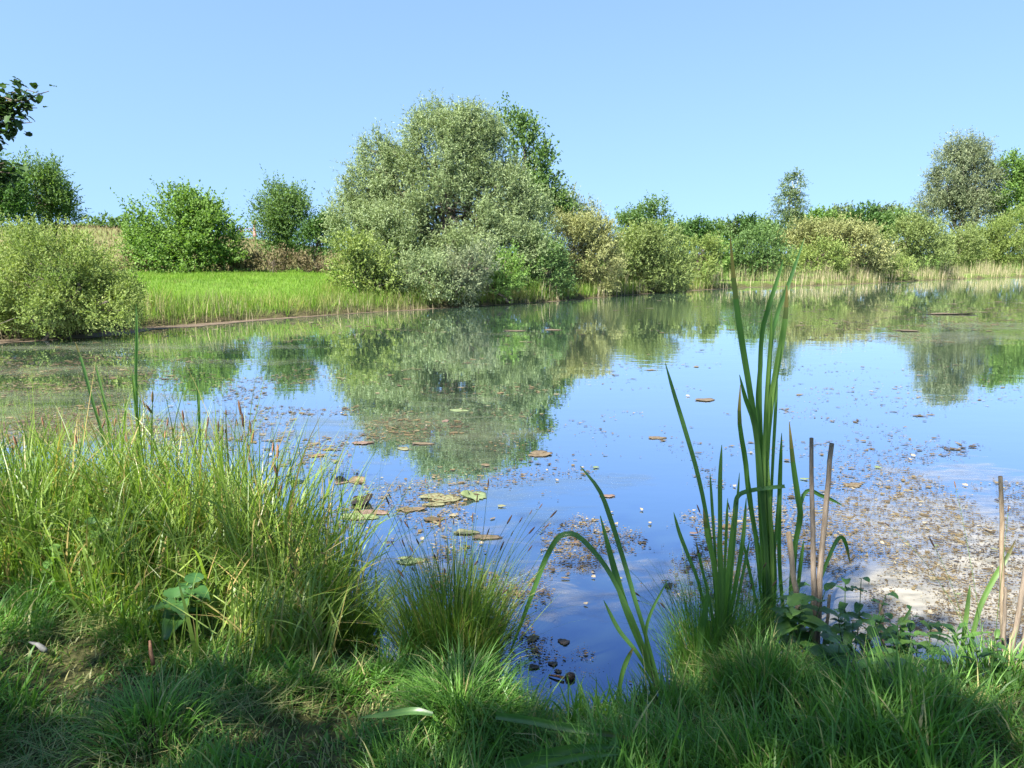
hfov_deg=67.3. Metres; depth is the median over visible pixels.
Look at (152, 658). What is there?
brown stick
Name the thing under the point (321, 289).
slope grass
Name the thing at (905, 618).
reed shoot
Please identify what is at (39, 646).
bleached stick
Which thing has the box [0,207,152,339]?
willow shrub
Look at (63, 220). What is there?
tree
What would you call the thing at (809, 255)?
bush
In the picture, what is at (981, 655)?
loosestrife plant
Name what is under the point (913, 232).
bush
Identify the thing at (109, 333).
shore scum
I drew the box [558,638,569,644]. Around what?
sunken leaf
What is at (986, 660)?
sedge tussock
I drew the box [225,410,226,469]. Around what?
flowering sedge
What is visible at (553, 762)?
cut blade
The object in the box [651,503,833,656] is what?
sedge tussock
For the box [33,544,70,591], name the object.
bindweed plant
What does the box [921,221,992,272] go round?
bush
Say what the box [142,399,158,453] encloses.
flowering sedge
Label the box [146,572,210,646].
dock plant
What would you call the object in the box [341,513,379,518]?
lily pad
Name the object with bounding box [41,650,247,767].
sedge tussock
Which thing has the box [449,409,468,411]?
floating leaf
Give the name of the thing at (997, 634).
loosestrife plant
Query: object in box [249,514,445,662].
sedge tussock
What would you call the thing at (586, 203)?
grey tree
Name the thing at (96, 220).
round tree
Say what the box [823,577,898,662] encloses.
comfrey plant
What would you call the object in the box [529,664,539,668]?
sunken leaf
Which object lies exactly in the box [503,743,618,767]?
cut blade
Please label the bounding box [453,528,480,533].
lily pad
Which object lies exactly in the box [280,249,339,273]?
heath shrub
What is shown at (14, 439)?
flowering sedge
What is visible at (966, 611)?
reed shoot
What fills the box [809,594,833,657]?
dead stalk
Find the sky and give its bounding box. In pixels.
[0,0,1023,253]
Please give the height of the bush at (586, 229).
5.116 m
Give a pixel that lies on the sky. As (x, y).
(707, 104)
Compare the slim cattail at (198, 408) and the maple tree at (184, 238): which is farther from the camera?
the maple tree at (184, 238)
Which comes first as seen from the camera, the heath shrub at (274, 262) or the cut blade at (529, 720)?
the cut blade at (529, 720)
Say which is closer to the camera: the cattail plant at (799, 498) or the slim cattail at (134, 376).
the cattail plant at (799, 498)
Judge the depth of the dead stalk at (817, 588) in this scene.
3.58 m
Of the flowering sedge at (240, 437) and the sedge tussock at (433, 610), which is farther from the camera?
the flowering sedge at (240, 437)
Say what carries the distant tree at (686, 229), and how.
on the ground terrain at (78, 655)
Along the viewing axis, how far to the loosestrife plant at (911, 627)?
3.38 m
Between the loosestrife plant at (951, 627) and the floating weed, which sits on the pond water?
the floating weed
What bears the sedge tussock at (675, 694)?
on the ground terrain at (78, 655)
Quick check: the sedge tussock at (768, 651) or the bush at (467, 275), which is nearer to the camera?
the sedge tussock at (768, 651)
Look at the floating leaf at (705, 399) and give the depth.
10.94 m
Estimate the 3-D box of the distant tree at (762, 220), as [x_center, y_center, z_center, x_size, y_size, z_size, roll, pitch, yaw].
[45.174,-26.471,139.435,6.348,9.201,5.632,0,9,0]
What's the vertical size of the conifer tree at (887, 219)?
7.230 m
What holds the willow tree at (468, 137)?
on the ground terrain at (78, 655)
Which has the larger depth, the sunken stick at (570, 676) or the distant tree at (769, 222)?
the distant tree at (769, 222)
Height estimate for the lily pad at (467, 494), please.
0.055 m
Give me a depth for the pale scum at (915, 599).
4.64 m
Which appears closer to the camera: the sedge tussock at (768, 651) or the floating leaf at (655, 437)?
the sedge tussock at (768, 651)
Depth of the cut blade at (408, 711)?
2.57 m
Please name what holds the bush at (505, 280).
on the ground terrain at (78, 655)
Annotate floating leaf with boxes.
[309,453,326,456]
[335,476,348,483]
[349,476,365,483]
[351,441,374,443]
[412,442,433,444]
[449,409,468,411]
[528,450,551,455]
[649,436,662,438]
[695,398,714,400]
[845,482,861,486]
[931,313,972,313]
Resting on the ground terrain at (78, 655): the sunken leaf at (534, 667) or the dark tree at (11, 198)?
the dark tree at (11, 198)
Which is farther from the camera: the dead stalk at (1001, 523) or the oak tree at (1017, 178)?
the oak tree at (1017, 178)
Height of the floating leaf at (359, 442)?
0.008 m
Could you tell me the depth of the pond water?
9.92 m
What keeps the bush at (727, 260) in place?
on the ground terrain at (78, 655)
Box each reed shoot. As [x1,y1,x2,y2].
[900,606,911,644]
[959,585,970,682]
[965,540,1015,668]
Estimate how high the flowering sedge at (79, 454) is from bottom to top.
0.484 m
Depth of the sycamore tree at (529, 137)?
42.05 m
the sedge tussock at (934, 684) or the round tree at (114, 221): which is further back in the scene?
the round tree at (114, 221)
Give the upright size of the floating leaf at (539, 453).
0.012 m
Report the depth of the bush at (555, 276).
35.64 m
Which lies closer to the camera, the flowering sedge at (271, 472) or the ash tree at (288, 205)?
the flowering sedge at (271, 472)
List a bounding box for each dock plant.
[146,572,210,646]
[799,625,860,677]
[854,638,913,693]
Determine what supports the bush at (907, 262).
on the ground terrain at (78, 655)
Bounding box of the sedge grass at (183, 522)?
[0,326,449,693]
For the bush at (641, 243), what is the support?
on the ground terrain at (78, 655)
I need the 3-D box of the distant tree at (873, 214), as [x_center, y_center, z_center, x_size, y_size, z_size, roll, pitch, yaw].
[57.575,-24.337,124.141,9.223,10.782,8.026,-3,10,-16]
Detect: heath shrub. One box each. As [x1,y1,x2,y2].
[115,249,162,272]
[212,248,266,271]
[251,243,296,272]
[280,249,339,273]
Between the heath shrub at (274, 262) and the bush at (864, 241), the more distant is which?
the bush at (864, 241)
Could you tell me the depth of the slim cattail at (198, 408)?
5.12 m
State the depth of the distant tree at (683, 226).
116.95 m
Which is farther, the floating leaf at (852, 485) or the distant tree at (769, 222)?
the distant tree at (769, 222)
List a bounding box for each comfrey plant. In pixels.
[764,582,844,654]
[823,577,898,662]
[905,620,951,675]
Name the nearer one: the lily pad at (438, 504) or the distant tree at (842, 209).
the lily pad at (438, 504)
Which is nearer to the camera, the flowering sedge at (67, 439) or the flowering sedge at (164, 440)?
the flowering sedge at (164, 440)
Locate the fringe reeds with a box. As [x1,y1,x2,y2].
[0,258,1023,338]
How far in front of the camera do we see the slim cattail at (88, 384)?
5.01 m
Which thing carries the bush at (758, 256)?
on the ground terrain at (78, 655)
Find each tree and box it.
[0,76,56,188]
[0,151,50,227]
[1,145,91,263]
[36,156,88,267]
[77,209,108,226]
[101,210,137,227]
[110,175,253,274]
[234,163,327,269]
[289,204,353,266]
[313,87,570,289]
[490,90,584,269]
[558,183,609,262]
[610,190,677,246]
[660,215,694,250]
[673,219,700,255]
[678,213,720,257]
[697,216,733,253]
[717,214,742,244]
[727,210,748,239]
[737,211,764,245]
[755,212,773,226]
[757,219,781,261]
[766,166,812,248]
[802,203,846,234]
[824,200,861,223]
[846,199,888,234]
[867,201,907,217]
[876,210,899,247]
[885,204,927,237]
[905,125,1015,269]
[982,146,1023,233]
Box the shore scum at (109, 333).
[0,277,1007,343]
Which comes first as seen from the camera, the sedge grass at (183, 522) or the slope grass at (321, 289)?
the sedge grass at (183, 522)
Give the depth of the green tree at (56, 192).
44.51 m
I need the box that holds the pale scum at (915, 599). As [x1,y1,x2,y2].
[822,524,1023,641]
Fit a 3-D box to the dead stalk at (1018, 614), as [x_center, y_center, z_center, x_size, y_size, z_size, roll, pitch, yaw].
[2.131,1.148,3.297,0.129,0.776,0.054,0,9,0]
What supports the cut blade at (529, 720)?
on the sedge tussock at (453, 672)
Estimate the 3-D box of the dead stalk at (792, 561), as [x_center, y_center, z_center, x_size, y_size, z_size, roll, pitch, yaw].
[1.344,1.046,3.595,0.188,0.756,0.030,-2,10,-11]
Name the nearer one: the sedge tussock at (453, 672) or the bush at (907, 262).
the sedge tussock at (453, 672)
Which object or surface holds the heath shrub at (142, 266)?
on the ground terrain at (78, 655)
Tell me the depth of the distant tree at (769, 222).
132.53 m
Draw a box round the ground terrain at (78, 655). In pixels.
[0,227,1023,767]
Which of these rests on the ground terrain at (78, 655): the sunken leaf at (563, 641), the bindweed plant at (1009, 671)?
the bindweed plant at (1009, 671)
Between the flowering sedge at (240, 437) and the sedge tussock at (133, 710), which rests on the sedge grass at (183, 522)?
the flowering sedge at (240, 437)
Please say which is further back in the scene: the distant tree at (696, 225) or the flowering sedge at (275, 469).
the distant tree at (696, 225)
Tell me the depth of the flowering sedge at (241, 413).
4.42 m
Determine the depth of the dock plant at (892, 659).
3.03 m
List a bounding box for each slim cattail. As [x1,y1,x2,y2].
[75,342,126,466]
[132,308,140,460]
[197,378,200,465]
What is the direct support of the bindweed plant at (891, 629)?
on the ground terrain at (78, 655)
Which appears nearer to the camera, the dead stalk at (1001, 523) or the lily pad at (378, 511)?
the dead stalk at (1001, 523)
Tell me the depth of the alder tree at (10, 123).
4.75 m
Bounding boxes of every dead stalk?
[786,531,807,655]
[809,438,833,644]
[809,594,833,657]
[879,600,885,647]
[998,476,1006,647]
[1001,567,1023,684]
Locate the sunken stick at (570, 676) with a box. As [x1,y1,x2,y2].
[548,672,574,680]
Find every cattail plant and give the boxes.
[506,466,667,700]
[665,363,749,675]
[730,236,804,643]
[777,422,849,635]
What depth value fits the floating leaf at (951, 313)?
27.69 m
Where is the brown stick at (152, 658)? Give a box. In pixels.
[148,640,155,665]
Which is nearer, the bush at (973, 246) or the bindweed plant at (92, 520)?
the bindweed plant at (92, 520)
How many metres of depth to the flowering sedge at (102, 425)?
4.71 m
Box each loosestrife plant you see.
[881,605,924,668]
[921,622,992,671]
[952,638,994,682]
[982,629,1012,677]
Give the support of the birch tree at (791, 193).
on the ground terrain at (78, 655)
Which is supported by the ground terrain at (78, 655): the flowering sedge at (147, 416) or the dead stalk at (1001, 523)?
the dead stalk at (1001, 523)
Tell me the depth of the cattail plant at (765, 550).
3.70 m
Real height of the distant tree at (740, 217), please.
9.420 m
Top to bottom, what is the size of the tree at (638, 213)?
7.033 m
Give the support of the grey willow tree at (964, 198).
on the ground terrain at (78, 655)
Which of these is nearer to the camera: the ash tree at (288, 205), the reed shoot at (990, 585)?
the reed shoot at (990, 585)
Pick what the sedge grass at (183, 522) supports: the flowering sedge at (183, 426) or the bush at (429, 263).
the flowering sedge at (183, 426)
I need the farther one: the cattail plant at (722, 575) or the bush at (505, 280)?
the bush at (505, 280)
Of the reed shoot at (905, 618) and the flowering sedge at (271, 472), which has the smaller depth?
the reed shoot at (905, 618)
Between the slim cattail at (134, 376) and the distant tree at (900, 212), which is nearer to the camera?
the slim cattail at (134, 376)
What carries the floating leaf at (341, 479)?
on the grey scum
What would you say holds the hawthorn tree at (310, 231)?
on the ground terrain at (78, 655)
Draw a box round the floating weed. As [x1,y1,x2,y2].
[0,294,1023,707]
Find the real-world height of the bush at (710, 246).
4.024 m
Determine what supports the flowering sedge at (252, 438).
on the sedge grass at (183, 522)
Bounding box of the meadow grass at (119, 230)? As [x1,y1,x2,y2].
[0,222,396,272]
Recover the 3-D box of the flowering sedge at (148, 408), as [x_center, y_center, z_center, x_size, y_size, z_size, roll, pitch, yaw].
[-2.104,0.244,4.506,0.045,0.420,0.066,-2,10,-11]
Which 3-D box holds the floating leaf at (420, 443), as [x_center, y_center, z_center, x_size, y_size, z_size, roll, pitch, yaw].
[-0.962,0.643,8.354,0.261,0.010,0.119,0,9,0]
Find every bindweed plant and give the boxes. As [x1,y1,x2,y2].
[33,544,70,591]
[84,509,147,572]
[869,617,929,669]
[980,643,1023,698]
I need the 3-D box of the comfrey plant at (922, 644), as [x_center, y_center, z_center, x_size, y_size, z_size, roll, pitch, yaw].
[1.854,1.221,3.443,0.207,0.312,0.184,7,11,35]
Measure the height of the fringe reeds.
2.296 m
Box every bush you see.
[319,224,413,298]
[375,240,464,304]
[424,237,506,306]
[461,238,537,302]
[510,225,581,299]
[544,206,629,297]
[599,216,702,293]
[603,218,651,275]
[667,230,728,284]
[702,230,739,280]
[718,219,798,280]
[771,212,905,280]
[777,232,854,279]
[849,246,922,279]
[870,207,965,275]
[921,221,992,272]
[947,204,1023,271]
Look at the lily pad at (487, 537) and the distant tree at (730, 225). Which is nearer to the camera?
the lily pad at (487, 537)
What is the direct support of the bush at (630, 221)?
on the ground terrain at (78, 655)
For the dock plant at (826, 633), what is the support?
on the ground terrain at (78, 655)
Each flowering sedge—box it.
[13,435,24,475]
[62,421,79,483]
[75,435,91,512]
[97,407,109,472]
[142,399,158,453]
[145,391,153,458]
[159,418,168,485]
[181,410,188,467]
[203,417,208,476]
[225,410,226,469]
[236,419,247,472]
[238,401,251,476]
[249,422,254,470]
[268,442,273,533]
[273,444,282,521]
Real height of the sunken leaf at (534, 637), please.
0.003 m
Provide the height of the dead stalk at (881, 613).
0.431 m
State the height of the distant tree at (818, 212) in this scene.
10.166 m
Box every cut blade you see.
[361,707,432,717]
[496,712,630,738]
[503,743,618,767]
[522,753,617,767]
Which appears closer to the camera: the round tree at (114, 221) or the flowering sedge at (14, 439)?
the flowering sedge at (14, 439)
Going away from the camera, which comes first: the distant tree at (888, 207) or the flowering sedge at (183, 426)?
the flowering sedge at (183, 426)
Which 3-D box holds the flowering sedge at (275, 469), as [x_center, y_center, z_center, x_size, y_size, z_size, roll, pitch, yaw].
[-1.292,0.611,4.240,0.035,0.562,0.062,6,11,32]
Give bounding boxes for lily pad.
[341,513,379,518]
[355,509,389,513]
[396,506,426,510]
[396,556,424,563]
[418,492,462,501]
[422,502,445,505]
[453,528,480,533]
[461,490,486,500]
[473,534,501,539]
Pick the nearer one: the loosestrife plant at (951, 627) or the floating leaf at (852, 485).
the loosestrife plant at (951, 627)
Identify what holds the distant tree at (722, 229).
on the ground terrain at (78, 655)
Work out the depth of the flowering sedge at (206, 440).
4.42 m
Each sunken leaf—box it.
[526,635,537,640]
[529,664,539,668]
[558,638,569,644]
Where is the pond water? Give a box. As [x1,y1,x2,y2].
[0,277,1023,714]
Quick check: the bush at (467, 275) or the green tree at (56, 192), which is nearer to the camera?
the bush at (467, 275)
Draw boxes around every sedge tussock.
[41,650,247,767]
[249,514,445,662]
[320,479,573,673]
[354,621,559,766]
[601,534,812,685]
[602,648,746,729]
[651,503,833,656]
[695,618,851,717]
[794,615,1023,767]
[885,481,1023,712]
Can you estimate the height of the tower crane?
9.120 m
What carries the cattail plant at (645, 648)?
on the pond water
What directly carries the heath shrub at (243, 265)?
on the ground terrain at (78, 655)
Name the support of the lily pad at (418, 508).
on the grey scum
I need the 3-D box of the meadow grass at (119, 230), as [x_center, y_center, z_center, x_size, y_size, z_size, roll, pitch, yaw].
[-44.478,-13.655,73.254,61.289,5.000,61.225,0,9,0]
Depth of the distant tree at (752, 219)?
134.54 m
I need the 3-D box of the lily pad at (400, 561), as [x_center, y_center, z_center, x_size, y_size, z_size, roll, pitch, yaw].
[-0.672,1.175,5.124,0.208,0.009,0.128,0,9,0]
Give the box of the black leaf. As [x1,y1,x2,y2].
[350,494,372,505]
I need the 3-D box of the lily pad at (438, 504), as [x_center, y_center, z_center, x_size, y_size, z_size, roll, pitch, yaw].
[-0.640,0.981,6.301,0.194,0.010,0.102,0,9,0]
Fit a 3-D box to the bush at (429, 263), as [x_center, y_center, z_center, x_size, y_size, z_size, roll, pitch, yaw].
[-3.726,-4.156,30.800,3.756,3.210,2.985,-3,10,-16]
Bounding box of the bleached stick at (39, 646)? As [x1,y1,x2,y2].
[28,641,47,652]
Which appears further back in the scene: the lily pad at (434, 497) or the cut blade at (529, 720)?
the lily pad at (434, 497)
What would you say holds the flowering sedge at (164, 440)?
on the sedge grass at (183, 522)
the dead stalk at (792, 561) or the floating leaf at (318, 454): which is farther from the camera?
the floating leaf at (318, 454)
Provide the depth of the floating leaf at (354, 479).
6.98 m
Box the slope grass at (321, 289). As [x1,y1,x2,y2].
[0,268,718,332]

